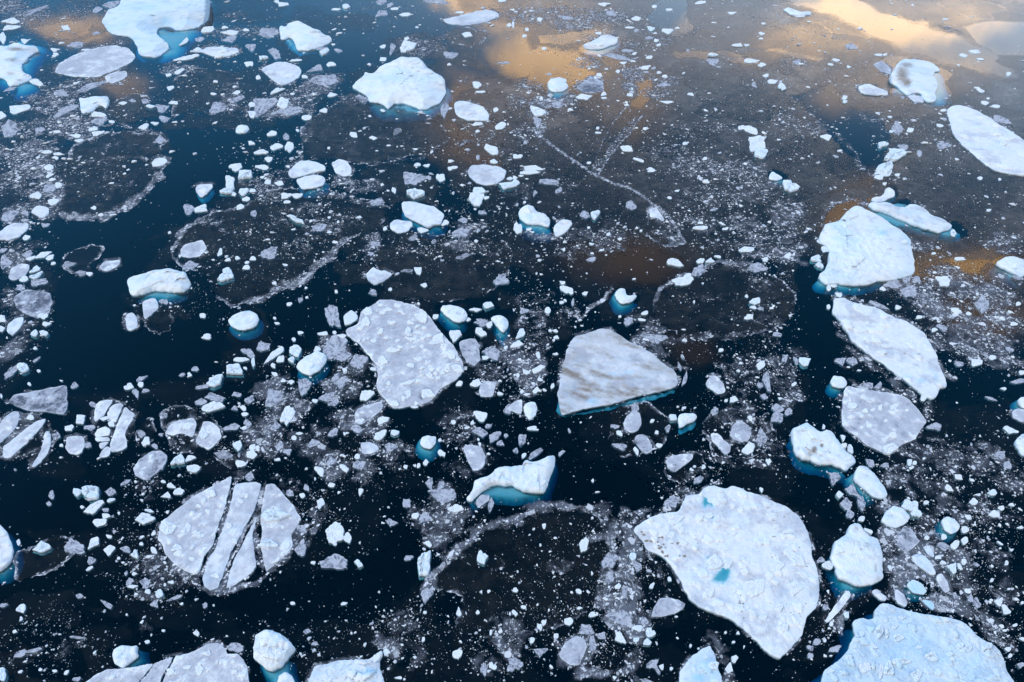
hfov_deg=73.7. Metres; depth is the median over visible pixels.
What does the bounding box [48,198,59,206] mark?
ice chunk
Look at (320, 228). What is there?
ice floe
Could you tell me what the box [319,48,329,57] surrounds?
ice chunk
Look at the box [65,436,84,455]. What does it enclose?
ice floe
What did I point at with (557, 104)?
ice floe
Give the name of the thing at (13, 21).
ice chunk
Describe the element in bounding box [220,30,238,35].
ice chunk
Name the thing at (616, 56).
ice floe
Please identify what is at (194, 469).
ice chunk
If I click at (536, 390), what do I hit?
ice chunk
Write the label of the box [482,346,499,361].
ice floe
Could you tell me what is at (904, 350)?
ice floe
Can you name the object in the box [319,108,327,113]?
ice chunk
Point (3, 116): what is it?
ice chunk
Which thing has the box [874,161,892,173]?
ice chunk
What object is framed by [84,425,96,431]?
ice floe
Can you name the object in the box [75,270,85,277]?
ice floe
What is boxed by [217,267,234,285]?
ice chunk
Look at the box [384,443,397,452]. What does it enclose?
ice floe
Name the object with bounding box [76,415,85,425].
ice chunk
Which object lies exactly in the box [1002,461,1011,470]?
ice floe
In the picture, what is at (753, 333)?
ice pan
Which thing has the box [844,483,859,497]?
ice floe
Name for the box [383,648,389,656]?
ice chunk
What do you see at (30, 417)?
ice chunk
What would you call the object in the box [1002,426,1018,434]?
ice chunk
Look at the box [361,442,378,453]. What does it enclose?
ice floe
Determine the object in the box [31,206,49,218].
ice floe
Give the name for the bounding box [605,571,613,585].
ice floe
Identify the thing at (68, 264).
ice floe
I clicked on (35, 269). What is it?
ice chunk
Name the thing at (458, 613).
ice chunk
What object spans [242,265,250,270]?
ice chunk
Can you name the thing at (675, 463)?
ice floe
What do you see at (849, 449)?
ice chunk
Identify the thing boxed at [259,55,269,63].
ice chunk
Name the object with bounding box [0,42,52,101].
iceberg
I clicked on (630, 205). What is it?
ice floe
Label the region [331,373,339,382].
ice floe
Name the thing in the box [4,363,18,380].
ice floe
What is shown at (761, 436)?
ice floe
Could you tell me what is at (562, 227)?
ice floe
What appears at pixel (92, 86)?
ice floe
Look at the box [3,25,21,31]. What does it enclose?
ice chunk
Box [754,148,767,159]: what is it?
ice chunk
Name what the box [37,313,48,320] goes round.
ice chunk
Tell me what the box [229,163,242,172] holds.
ice chunk
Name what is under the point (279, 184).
ice chunk
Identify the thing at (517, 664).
ice floe
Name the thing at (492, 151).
ice chunk
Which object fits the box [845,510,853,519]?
ice floe
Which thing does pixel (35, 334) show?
ice chunk
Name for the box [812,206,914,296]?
iceberg
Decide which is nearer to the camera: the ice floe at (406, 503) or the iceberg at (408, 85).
the ice floe at (406, 503)
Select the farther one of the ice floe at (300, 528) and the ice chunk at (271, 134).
the ice chunk at (271, 134)
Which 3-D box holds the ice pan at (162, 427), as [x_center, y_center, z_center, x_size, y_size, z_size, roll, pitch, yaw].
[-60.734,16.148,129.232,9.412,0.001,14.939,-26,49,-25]
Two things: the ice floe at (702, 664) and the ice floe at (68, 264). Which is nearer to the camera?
the ice floe at (702, 664)
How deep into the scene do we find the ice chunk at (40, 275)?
162.99 m
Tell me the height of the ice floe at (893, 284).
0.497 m
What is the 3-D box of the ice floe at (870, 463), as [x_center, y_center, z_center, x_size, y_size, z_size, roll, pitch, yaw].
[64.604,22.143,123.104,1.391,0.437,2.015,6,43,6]
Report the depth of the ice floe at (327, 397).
134.60 m
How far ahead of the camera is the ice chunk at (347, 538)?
111.81 m
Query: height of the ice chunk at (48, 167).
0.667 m
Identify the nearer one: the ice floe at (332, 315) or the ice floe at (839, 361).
the ice floe at (839, 361)
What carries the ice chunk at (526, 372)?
on the water
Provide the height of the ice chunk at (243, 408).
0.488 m
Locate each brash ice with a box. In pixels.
[0,0,1023,681]
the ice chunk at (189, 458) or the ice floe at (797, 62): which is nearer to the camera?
the ice chunk at (189, 458)
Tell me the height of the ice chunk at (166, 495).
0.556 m
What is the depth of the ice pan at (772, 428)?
128.37 m
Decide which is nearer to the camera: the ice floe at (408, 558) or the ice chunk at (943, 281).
the ice floe at (408, 558)
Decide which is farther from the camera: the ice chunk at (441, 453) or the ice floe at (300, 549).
the ice chunk at (441, 453)
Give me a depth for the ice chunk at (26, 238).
174.80 m
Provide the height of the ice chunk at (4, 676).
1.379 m
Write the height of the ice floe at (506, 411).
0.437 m
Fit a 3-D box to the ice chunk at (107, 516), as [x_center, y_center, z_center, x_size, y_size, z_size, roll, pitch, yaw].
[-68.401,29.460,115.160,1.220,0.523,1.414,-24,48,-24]
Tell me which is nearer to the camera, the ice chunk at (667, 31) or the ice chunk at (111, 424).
the ice chunk at (111, 424)
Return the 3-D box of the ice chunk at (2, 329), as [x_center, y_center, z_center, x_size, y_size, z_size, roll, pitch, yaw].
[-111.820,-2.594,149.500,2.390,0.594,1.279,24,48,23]
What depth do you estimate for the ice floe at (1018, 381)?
137.78 m
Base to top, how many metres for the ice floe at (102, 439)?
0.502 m
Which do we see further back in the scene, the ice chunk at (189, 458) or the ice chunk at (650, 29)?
the ice chunk at (650, 29)
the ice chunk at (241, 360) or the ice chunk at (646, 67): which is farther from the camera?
the ice chunk at (646, 67)
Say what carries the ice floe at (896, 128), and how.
on the water
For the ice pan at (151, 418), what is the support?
on the water
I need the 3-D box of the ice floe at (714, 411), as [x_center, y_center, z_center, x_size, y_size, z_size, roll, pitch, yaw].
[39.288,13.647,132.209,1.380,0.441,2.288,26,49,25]
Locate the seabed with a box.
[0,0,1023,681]
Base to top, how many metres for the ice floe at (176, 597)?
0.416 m
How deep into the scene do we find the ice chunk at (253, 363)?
141.50 m
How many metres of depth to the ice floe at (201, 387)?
136.59 m
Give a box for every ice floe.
[0,223,28,241]
[0,255,13,270]
[0,411,19,443]
[0,525,23,584]
[1,119,19,138]
[1,210,19,222]
[3,87,17,92]
[3,419,46,458]
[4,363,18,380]
[7,317,24,336]
[9,263,29,280]
[9,385,68,415]
[14,289,52,318]
[14,649,26,658]
[15,284,25,291]
[21,250,33,257]
[25,5,50,16]
[26,647,42,653]
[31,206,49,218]
[31,278,48,287]
[32,431,51,467]
[35,127,45,134]
[42,184,56,193]
[49,490,54,500]
[51,432,60,440]
[53,89,67,97]
[53,106,72,119]
[55,45,135,77]
[62,261,77,271]
[64,538,85,555]
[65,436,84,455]
[67,42,83,49]
[69,104,79,110]
[71,382,78,389]
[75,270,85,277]
[76,80,108,93]
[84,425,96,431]
[86,664,152,681]
[87,557,96,565]
[91,116,107,126]
[93,6,102,13]
[94,400,112,422]
[95,427,110,436]
[95,437,110,442]
[99,260,120,271]
[99,442,108,449]
[100,447,110,458]
[101,600,113,609]
[102,0,119,8]
[105,71,127,83]
[105,487,116,496]
[107,404,123,422]
[110,407,134,452]
[120,546,130,553]
[125,313,137,331]
[126,578,134,585]
[132,389,139,399]
[133,451,167,478]
[136,375,148,382]
[137,430,145,438]
[139,578,150,589]
[141,657,172,681]
[142,298,158,319]
[150,599,158,608]
[152,158,166,167]
[153,135,165,145]
[155,104,169,113]
[158,476,231,575]
[159,116,170,123]
[159,299,168,305]
[163,643,249,681]
[166,418,196,437]
[166,595,182,601]
[181,240,206,258]
[182,261,199,271]
[183,204,194,216]
[190,46,238,58]
[195,37,204,42]
[195,385,209,390]
[195,398,207,406]
[196,184,214,203]
[196,421,221,450]
[202,482,261,591]
[204,392,226,403]
[209,102,226,115]
[214,452,233,459]
[221,35,236,43]
[223,423,240,431]
[226,642,244,653]
[227,517,256,587]
[230,94,244,103]
[231,392,241,397]
[240,349,255,359]
[244,395,254,405]
[244,419,251,429]
[245,44,255,52]
[245,471,254,481]
[253,97,278,118]
[257,341,270,352]
[257,484,300,571]
[258,28,279,39]
[260,247,277,260]
[261,62,301,85]
[265,389,284,408]
[267,48,280,60]
[271,106,303,116]
[271,420,281,431]
[275,441,283,452]
[282,449,291,456]
[286,489,293,497]
[288,160,325,178]
[294,539,306,557]
[296,525,307,533]
[297,175,329,198]
[298,378,311,396]
[306,64,323,72]
[307,439,320,448]
[308,651,383,681]
[309,74,337,87]
[312,223,326,232]
[318,392,335,403]
[319,554,347,570]
[322,335,348,360]
[324,305,341,328]
[326,457,336,466]
[327,428,338,437]
[328,398,339,406]
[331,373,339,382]
[332,159,351,177]
[334,349,351,361]
[334,376,348,389]
[344,310,357,326]
[346,299,463,409]
[350,354,368,370]
[350,424,363,434]
[352,460,365,470]
[355,95,367,105]
[355,402,382,425]
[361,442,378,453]
[366,267,391,285]
[368,197,383,206]
[368,289,376,296]
[375,10,387,17]
[376,0,386,5]
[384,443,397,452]
[386,518,397,527]
[389,43,395,55]
[390,220,412,233]
[393,128,401,136]
[401,201,447,238]
[402,499,410,508]
[403,172,431,186]
[404,555,413,561]
[408,234,417,241]
[419,512,431,524]
[421,585,433,604]
[423,0,449,4]
[424,572,433,580]
[425,478,432,489]
[427,488,456,504]
[437,481,445,489]
[440,103,448,120]
[443,9,498,25]
[443,51,458,59]
[451,228,470,239]
[454,101,488,120]
[455,253,471,260]
[458,217,467,224]
[459,339,480,366]
[464,445,484,471]
[468,164,505,186]
[471,427,487,438]
[473,319,488,328]
[476,495,489,505]
[479,381,495,397]
[480,663,487,676]
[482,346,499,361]
[488,497,493,513]
[489,431,501,443]
[493,273,509,286]
[503,404,510,415]
[507,400,521,414]
[507,664,514,672]
[508,657,523,670]
[518,434,526,447]
[520,307,529,314]
[528,448,542,460]
[532,648,548,658]
[533,116,541,128]
[538,178,559,186]
[551,102,563,107]
[553,219,571,237]
[556,329,677,416]
[559,636,586,665]
[560,16,572,20]
[577,77,603,93]
[579,211,589,219]
[579,624,594,635]
[583,35,620,56]
[589,635,595,652]
[597,632,605,640]
[599,53,629,60]
[601,552,618,569]
[604,609,631,628]
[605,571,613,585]
[606,10,615,16]
[611,443,626,451]
[621,586,627,597]
[623,317,633,327]
[623,411,640,433]
[625,200,636,211]
[631,403,638,411]
[631,560,641,573]
[634,434,651,454]
[634,486,818,659]
[638,617,648,624]
[640,334,668,344]
[646,659,658,669]
[649,208,663,221]
[651,598,684,617]
[657,82,669,86]
[663,494,679,508]
[666,454,692,472]
[679,646,721,681]
[681,372,686,386]
[692,264,704,277]
[693,476,703,484]
[705,376,724,394]
[706,58,718,65]
[710,407,718,416]
[710,433,730,455]
[729,420,750,442]
[748,262,767,273]
[755,427,767,448]
[762,372,770,393]
[770,412,782,423]
[771,403,783,412]
[784,408,792,416]
[792,59,800,64]
[811,603,1013,681]
[812,638,820,646]
[816,557,824,563]
[824,591,850,623]
[827,472,840,486]
[828,645,841,652]
[832,298,946,400]
[834,358,845,366]
[839,497,851,511]
[841,386,925,455]
[842,466,886,506]
[844,43,857,50]
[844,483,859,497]
[845,357,857,366]
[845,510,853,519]
[856,495,865,512]
[858,84,887,95]
[859,382,872,389]
[865,459,874,468]
[867,300,889,310]
[871,187,895,202]
[871,589,886,601]
[873,61,891,73]
[874,170,891,176]
[875,381,881,389]
[883,279,900,289]
[891,120,903,136]
[894,589,907,607]
[896,144,907,149]
[896,526,919,551]
[899,285,917,298]
[902,277,910,284]
[908,94,923,102]
[912,276,920,283]
[912,553,935,574]
[923,546,933,558]
[925,422,940,431]
[935,324,946,332]
[935,574,949,593]
[936,542,949,551]
[937,141,950,148]
[947,105,1023,175]
[954,361,963,367]
[966,592,972,602]
[972,597,980,608]
[973,295,988,314]
[993,115,1010,125]
[993,451,1004,459]
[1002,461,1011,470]
[1009,378,1023,384]
[1011,275,1023,280]
[1011,409,1023,422]
[1016,662,1023,668]
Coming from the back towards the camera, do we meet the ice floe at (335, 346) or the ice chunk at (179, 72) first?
the ice chunk at (179, 72)
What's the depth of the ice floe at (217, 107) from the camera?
230.67 m
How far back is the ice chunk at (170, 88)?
242.81 m
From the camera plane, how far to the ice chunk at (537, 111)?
228.32 m
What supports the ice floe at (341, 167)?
on the water
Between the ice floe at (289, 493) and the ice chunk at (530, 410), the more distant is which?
the ice chunk at (530, 410)
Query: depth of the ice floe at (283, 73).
252.58 m
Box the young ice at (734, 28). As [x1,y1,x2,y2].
[2,0,1023,254]
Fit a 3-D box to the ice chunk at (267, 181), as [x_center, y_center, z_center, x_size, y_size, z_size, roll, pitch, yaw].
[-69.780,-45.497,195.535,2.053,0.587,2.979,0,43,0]
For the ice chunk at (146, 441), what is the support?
on the water
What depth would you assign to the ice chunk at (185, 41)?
275.52 m
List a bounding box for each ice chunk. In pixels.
[0,32,6,44]
[0,111,6,120]
[0,315,6,322]
[0,326,5,332]
[0,667,8,681]
[1,18,20,24]
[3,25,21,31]
[9,105,31,115]
[16,604,26,613]
[17,363,30,376]
[19,275,28,282]
[21,39,29,44]
[23,235,30,241]
[25,256,35,261]
[26,414,34,421]
[29,79,43,87]
[29,265,41,274]
[29,271,44,280]
[30,192,42,200]
[30,330,39,339]
[33,541,53,555]
[35,251,52,259]
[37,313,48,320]
[39,330,49,338]
[41,150,52,154]
[42,322,51,327]
[44,164,54,171]
[45,254,54,261]
[46,173,54,178]
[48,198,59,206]
[50,48,60,52]
[55,182,61,189]
[61,25,70,30]
[65,424,74,431]
[70,134,80,138]
[73,488,82,499]
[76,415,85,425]
[79,96,109,114]
[81,485,101,503]
[83,500,105,515]
[88,127,97,132]
[88,537,99,550]
[92,111,106,117]
[92,131,104,137]
[93,519,107,527]
[99,416,107,421]
[102,513,111,519]
[103,545,116,557]
[108,421,114,427]
[112,645,150,668]
[124,383,134,390]
[127,585,138,589]
[130,549,139,560]
[135,513,155,525]
[139,123,149,130]
[141,437,150,447]
[146,104,156,111]
[151,547,157,554]
[155,589,164,600]
[161,492,171,498]
[167,86,174,91]
[167,483,175,489]
[168,101,178,105]
[170,454,185,468]
[173,54,199,61]
[173,488,184,495]
[175,68,184,75]
[179,37,188,46]
[185,455,196,463]
[186,464,200,473]
[194,204,207,213]
[201,26,214,33]
[201,401,225,413]
[206,374,224,391]
[217,248,222,257]
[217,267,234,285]
[219,187,235,197]
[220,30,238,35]
[225,175,234,187]
[226,363,244,378]
[228,311,263,339]
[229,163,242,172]
[233,357,249,363]
[233,440,242,453]
[235,460,246,468]
[236,125,249,134]
[236,204,244,210]
[238,170,253,182]
[239,188,249,198]
[240,405,246,411]
[242,196,250,202]
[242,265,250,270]
[244,61,253,67]
[246,449,257,460]
[248,111,255,119]
[249,444,255,449]
[251,357,255,369]
[254,149,268,155]
[255,165,268,170]
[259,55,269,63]
[263,346,284,365]
[264,157,272,163]
[264,179,270,185]
[267,130,276,137]
[270,88,285,95]
[270,143,283,151]
[274,181,283,186]
[276,355,284,363]
[277,97,288,108]
[277,672,294,681]
[278,2,288,7]
[280,406,295,426]
[281,193,292,200]
[285,142,293,153]
[288,357,295,365]
[289,215,305,227]
[289,345,302,360]
[292,193,302,199]
[296,351,329,385]
[301,115,311,121]
[313,346,320,351]
[314,466,324,477]
[317,331,327,336]
[317,498,324,510]
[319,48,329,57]
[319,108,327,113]
[325,521,344,545]
[326,62,336,67]
[327,92,337,97]
[340,464,348,473]
[342,4,350,11]
[343,532,351,544]
[350,132,357,138]
[354,559,363,569]
[355,418,364,423]
[359,488,363,496]
[360,390,374,402]
[374,430,386,441]
[377,416,389,426]
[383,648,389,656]
[390,430,399,438]
[399,13,410,16]
[400,40,416,53]
[406,188,425,201]
[411,513,418,520]
[414,267,421,276]
[415,435,440,461]
[417,227,428,234]
[417,550,431,580]
[423,459,428,466]
[425,541,431,548]
[436,174,444,183]
[438,305,467,333]
[438,450,445,457]
[441,220,448,226]
[447,504,463,513]
[449,330,461,343]
[452,649,462,660]
[456,380,462,387]
[456,607,461,617]
[462,32,472,38]
[468,192,483,207]
[469,308,481,312]
[470,379,481,387]
[472,81,481,88]
[472,122,482,125]
[473,187,486,195]
[473,411,487,423]
[475,327,486,338]
[477,550,488,567]
[482,302,494,311]
[482,356,488,360]
[484,144,498,156]
[486,321,492,329]
[491,315,509,346]
[495,122,505,130]
[497,182,515,192]
[507,178,520,191]
[510,340,523,348]
[512,610,517,617]
[513,154,522,159]
[513,222,521,235]
[515,328,524,341]
[519,170,539,175]
[523,370,529,375]
[523,402,536,420]
[524,165,543,171]
[527,426,538,431]
[530,106,545,115]
[532,365,545,374]
[532,387,539,394]
[537,624,541,631]
[545,307,550,314]
[559,285,573,295]
[564,617,572,626]
[575,94,591,101]
[579,537,588,553]
[588,612,595,618]
[590,210,600,223]
[598,2,610,6]
[609,288,636,315]
[614,583,620,589]
[615,631,625,644]
[616,430,621,437]
[620,145,632,151]
[628,552,635,560]
[631,16,640,21]
[632,625,641,631]
[633,447,638,456]
[641,65,650,69]
[642,638,651,647]
[645,627,655,639]
[647,26,654,33]
[661,28,673,34]
[666,258,683,268]
[668,414,676,423]
[671,273,693,287]
[677,413,696,434]
[692,226,707,231]
[696,258,704,264]
[704,258,714,265]
[724,662,732,674]
[729,396,737,403]
[731,43,742,46]
[731,655,737,663]
[738,246,753,253]
[741,442,754,455]
[743,125,757,134]
[743,314,752,320]
[744,58,759,63]
[748,135,765,151]
[748,297,759,306]
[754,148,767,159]
[756,361,764,371]
[757,63,765,67]
[765,458,771,465]
[768,79,777,83]
[769,172,782,184]
[778,83,785,90]
[781,180,798,194]
[783,8,811,15]
[784,252,791,258]
[798,357,810,369]
[809,254,821,265]
[814,262,823,271]
[820,134,830,140]
[820,246,828,253]
[821,561,832,570]
[825,376,846,397]
[835,491,843,500]
[842,611,848,620]
[845,444,852,454]
[873,175,883,179]
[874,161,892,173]
[877,141,888,150]
[880,506,909,527]
[883,148,906,161]
[900,499,917,514]
[902,580,926,601]
[906,128,913,132]
[909,510,921,520]
[919,395,926,402]
[922,600,933,610]
[934,276,949,287]
[934,517,959,542]
[940,534,946,540]
[944,484,952,492]
[945,563,955,576]
[949,229,956,239]
[949,540,959,550]
[950,308,961,316]
[953,474,962,480]
[954,257,965,261]
[960,526,968,534]
[960,537,967,545]
[960,559,966,565]
[968,49,980,54]
[968,498,977,505]
[970,359,982,367]
[985,489,996,497]
[987,510,999,518]
[993,597,1002,607]
[1000,604,1010,615]
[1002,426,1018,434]
[1010,397,1023,410]
[1013,434,1023,457]
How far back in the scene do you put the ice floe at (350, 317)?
151.69 m
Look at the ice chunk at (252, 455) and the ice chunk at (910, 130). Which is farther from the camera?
the ice chunk at (910, 130)
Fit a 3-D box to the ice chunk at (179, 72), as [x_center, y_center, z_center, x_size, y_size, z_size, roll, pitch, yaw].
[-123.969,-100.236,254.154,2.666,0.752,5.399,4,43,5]
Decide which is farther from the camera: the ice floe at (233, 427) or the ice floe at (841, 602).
the ice floe at (233, 427)
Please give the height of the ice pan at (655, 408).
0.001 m
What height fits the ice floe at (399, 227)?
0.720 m
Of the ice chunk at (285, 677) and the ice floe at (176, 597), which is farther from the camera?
the ice floe at (176, 597)
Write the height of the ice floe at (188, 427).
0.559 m
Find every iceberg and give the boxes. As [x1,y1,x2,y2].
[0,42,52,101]
[102,0,210,62]
[127,268,191,305]
[253,630,299,681]
[279,21,331,55]
[353,57,452,122]
[466,456,557,515]
[518,205,552,242]
[547,77,568,98]
[786,423,855,483]
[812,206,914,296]
[820,523,882,600]
[867,202,960,242]
[888,59,948,105]
[988,256,1023,287]
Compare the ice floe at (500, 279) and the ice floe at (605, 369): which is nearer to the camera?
the ice floe at (605, 369)
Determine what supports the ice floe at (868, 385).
on the water
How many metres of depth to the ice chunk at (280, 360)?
142.29 m
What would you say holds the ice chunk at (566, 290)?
on the water
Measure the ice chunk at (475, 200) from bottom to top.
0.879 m
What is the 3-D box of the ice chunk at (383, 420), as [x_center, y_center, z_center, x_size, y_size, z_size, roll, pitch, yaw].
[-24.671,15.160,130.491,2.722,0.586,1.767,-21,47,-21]
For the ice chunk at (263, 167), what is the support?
on the water
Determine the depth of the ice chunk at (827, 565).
108.20 m
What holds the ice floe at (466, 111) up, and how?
on the water
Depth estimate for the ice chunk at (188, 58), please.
263.25 m
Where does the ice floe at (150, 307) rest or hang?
on the water
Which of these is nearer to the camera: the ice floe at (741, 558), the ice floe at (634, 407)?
the ice floe at (741, 558)
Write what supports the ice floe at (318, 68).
on the water
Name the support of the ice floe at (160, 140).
on the water
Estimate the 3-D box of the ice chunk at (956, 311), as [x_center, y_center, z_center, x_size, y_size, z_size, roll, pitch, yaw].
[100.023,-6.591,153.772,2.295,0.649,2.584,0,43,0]
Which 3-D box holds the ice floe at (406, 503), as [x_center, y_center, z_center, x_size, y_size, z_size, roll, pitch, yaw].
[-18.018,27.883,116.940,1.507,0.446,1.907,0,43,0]
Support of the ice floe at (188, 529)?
on the water
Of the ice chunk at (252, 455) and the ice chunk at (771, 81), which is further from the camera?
the ice chunk at (771, 81)
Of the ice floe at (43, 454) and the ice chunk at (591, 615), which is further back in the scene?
the ice floe at (43, 454)
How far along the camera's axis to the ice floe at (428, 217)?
181.59 m
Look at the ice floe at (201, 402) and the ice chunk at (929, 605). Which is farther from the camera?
the ice floe at (201, 402)
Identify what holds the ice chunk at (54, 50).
on the water
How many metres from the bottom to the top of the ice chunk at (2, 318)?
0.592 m
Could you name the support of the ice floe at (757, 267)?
on the water
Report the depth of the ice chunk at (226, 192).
190.94 m
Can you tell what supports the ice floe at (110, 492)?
on the water
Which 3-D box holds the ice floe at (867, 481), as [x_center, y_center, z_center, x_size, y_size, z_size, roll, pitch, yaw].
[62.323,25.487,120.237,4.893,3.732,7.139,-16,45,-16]
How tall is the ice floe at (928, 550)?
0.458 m
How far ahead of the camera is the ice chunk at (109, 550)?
110.28 m
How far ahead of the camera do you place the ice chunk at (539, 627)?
101.06 m
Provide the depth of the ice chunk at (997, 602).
103.91 m
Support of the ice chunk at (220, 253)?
on the water
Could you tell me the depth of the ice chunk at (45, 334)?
148.14 m
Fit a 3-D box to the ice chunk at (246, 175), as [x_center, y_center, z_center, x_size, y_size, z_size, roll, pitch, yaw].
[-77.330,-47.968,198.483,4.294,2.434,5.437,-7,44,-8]
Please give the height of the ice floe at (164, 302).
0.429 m
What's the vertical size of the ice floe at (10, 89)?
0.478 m
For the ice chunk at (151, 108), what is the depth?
231.65 m
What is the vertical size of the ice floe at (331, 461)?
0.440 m
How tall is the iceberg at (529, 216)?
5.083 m
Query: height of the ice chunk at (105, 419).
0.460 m
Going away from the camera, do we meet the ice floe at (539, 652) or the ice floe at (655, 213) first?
the ice floe at (539, 652)
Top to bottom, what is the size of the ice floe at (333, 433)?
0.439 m
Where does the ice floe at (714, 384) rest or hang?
on the water
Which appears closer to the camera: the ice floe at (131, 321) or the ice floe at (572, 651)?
the ice floe at (572, 651)
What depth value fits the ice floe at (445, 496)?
117.91 m
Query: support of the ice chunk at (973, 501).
on the water
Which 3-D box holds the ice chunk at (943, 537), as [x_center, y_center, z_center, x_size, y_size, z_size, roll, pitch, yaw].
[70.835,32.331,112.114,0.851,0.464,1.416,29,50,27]
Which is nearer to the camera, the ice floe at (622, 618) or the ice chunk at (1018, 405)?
the ice floe at (622, 618)
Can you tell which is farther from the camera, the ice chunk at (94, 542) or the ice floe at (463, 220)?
the ice floe at (463, 220)
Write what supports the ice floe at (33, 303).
on the water
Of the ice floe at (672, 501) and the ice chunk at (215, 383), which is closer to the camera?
the ice floe at (672, 501)
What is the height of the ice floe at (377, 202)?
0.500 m
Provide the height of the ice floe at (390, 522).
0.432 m
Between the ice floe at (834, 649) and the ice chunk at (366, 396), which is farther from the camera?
the ice chunk at (366, 396)
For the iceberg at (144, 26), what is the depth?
287.83 m
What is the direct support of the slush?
on the water
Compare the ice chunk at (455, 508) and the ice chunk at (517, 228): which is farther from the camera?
the ice chunk at (517, 228)
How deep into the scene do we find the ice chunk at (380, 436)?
127.34 m
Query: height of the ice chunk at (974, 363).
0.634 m
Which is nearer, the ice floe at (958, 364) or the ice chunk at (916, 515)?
the ice chunk at (916, 515)
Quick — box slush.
[0,0,1023,681]
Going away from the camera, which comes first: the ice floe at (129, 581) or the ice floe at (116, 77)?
the ice floe at (129, 581)
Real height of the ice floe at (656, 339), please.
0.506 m
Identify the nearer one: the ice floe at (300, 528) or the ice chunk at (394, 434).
the ice floe at (300, 528)
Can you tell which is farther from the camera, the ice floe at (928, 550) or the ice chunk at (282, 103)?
the ice chunk at (282, 103)
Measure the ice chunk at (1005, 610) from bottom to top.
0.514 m
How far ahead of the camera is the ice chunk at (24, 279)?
162.09 m
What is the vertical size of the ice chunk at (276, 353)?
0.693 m
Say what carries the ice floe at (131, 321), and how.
on the water
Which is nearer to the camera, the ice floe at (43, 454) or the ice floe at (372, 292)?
the ice floe at (43, 454)
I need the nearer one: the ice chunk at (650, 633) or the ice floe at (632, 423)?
the ice chunk at (650, 633)
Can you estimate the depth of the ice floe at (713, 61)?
261.21 m
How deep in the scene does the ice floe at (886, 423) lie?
130.37 m
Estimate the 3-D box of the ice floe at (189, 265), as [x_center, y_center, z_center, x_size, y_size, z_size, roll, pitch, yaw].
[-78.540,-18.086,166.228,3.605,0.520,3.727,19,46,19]
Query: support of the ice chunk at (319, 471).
on the water
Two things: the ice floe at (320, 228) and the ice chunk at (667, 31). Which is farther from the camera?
the ice chunk at (667, 31)
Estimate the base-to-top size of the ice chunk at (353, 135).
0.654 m
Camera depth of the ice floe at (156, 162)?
203.48 m
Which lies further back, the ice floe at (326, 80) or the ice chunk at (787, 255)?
the ice floe at (326, 80)
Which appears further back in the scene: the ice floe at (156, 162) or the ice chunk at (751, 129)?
the ice chunk at (751, 129)
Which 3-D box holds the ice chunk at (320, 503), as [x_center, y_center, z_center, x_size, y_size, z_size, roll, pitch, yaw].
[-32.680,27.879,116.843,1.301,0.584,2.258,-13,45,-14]
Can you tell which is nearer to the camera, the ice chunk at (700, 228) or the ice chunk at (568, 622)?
the ice chunk at (568, 622)
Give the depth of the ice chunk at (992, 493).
118.18 m
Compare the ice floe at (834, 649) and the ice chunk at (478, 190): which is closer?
the ice floe at (834, 649)
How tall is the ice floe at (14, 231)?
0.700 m
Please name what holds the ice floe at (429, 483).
on the water
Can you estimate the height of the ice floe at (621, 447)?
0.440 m
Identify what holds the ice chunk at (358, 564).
on the water
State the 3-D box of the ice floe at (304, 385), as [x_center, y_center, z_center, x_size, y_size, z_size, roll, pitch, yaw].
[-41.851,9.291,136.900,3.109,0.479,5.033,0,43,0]
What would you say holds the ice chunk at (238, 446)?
on the water
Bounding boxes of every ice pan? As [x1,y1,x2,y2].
[0,411,58,460]
[13,536,74,579]
[58,131,167,216]
[63,244,104,276]
[95,397,134,436]
[108,93,149,124]
[135,417,155,446]
[159,405,222,453]
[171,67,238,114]
[175,187,389,307]
[216,450,242,468]
[300,102,449,165]
[373,233,511,301]
[427,504,613,635]
[447,27,486,47]
[610,401,669,457]
[645,207,685,246]
[653,262,796,340]
[664,451,705,481]
[702,412,770,458]
[757,412,776,444]
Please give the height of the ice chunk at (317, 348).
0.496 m
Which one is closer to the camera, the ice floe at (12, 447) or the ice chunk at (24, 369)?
the ice floe at (12, 447)
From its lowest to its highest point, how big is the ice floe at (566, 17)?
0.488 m
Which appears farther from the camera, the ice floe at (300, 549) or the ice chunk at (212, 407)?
the ice chunk at (212, 407)
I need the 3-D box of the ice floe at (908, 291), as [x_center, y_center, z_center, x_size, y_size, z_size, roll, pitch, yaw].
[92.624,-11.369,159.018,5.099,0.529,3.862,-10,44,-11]
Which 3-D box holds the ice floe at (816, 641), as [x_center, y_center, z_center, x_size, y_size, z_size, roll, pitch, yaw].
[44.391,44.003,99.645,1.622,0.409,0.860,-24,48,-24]
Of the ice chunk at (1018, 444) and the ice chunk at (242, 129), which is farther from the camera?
the ice chunk at (242, 129)
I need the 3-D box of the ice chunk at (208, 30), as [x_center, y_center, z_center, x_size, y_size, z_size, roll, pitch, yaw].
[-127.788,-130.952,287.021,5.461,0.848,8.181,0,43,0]
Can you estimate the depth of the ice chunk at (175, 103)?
233.68 m
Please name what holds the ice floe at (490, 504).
on the water
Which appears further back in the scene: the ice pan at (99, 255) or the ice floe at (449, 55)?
the ice floe at (449, 55)
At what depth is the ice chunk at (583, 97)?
236.95 m
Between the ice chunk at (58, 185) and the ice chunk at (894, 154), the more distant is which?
the ice chunk at (894, 154)
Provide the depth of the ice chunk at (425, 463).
123.01 m
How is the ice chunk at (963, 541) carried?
on the water
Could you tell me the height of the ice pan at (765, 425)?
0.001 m
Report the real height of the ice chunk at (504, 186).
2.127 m
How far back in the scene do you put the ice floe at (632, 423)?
129.82 m
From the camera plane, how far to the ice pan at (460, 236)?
170.50 m

